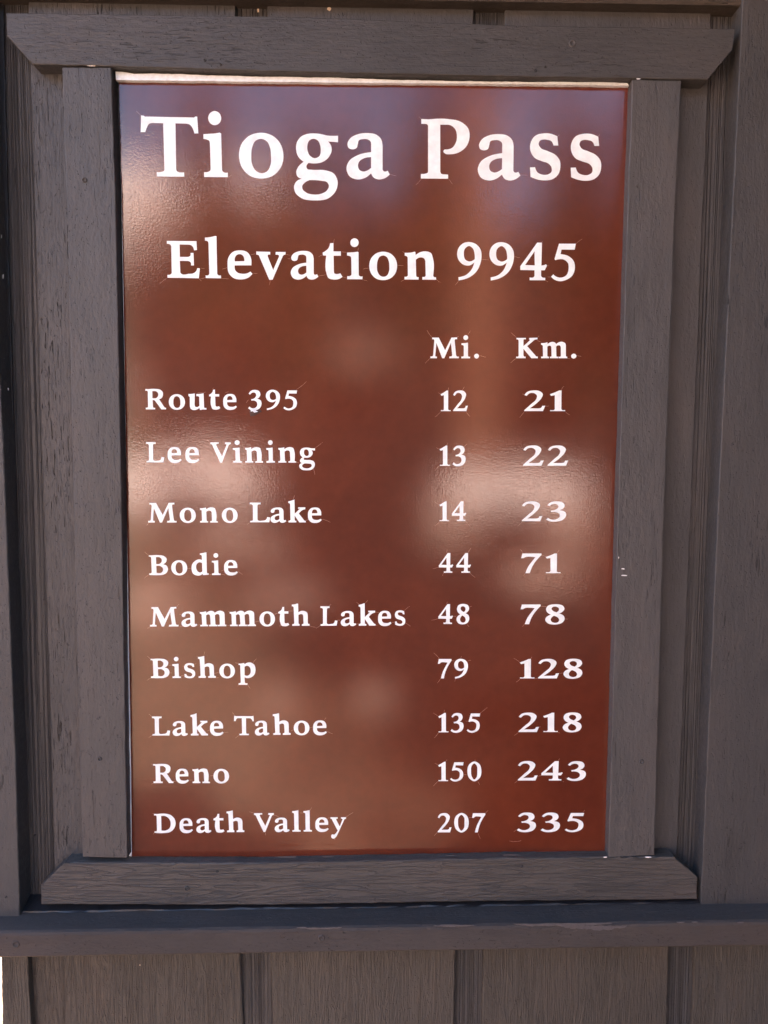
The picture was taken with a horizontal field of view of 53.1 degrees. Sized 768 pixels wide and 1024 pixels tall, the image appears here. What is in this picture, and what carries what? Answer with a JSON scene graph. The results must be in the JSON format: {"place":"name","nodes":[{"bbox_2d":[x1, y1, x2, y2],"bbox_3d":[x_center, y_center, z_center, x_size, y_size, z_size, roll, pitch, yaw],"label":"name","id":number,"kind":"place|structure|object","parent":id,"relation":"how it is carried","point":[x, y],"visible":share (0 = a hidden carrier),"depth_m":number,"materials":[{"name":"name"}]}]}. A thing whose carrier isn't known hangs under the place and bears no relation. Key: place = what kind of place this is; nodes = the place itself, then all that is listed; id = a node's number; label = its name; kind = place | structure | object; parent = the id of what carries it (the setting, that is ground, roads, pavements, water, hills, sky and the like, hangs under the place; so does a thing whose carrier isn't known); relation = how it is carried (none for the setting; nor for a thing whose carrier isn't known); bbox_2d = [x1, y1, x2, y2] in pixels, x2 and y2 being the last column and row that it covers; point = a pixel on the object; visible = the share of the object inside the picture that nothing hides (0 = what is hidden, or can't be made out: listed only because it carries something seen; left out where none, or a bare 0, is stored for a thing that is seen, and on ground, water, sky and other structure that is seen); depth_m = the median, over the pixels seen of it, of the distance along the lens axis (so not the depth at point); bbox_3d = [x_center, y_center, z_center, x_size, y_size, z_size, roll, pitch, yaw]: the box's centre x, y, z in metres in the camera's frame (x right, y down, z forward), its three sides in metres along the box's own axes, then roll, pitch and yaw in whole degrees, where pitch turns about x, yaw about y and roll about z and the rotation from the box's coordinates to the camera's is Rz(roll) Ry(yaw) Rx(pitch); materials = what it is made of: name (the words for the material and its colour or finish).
{"place":"outdoors","nodes":[
{"label":"outdoors","id":0,"kind":"place"},
{"bbox_2d":[0,957,2,1023],"bbox_3d":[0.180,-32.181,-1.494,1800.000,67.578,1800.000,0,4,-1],"label":"ground","id":1,"kind":"structure","parent":0,"point":[1,1012],"depth_m":2.12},
{"bbox_2d":[0,0,767,1023],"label":"wooden wall","id":2,"kind":"structure","parent":1,"relation":"on","point":[702,958],"depth_m":0.95,"materials":[{"name":"paint"}]},
{"bbox_2d":[7,13,734,904],"bbox_3d":[-0.015,-0.038,0.939,0.843,1.070,0.024,0,4,-1],"label":"pass sign","id":3,"kind":"object","parent":2,"relation":"attached to","point":[369,349],"visible":1,"depth_m":0.94,"materials":[{"name":"brown plastic"}]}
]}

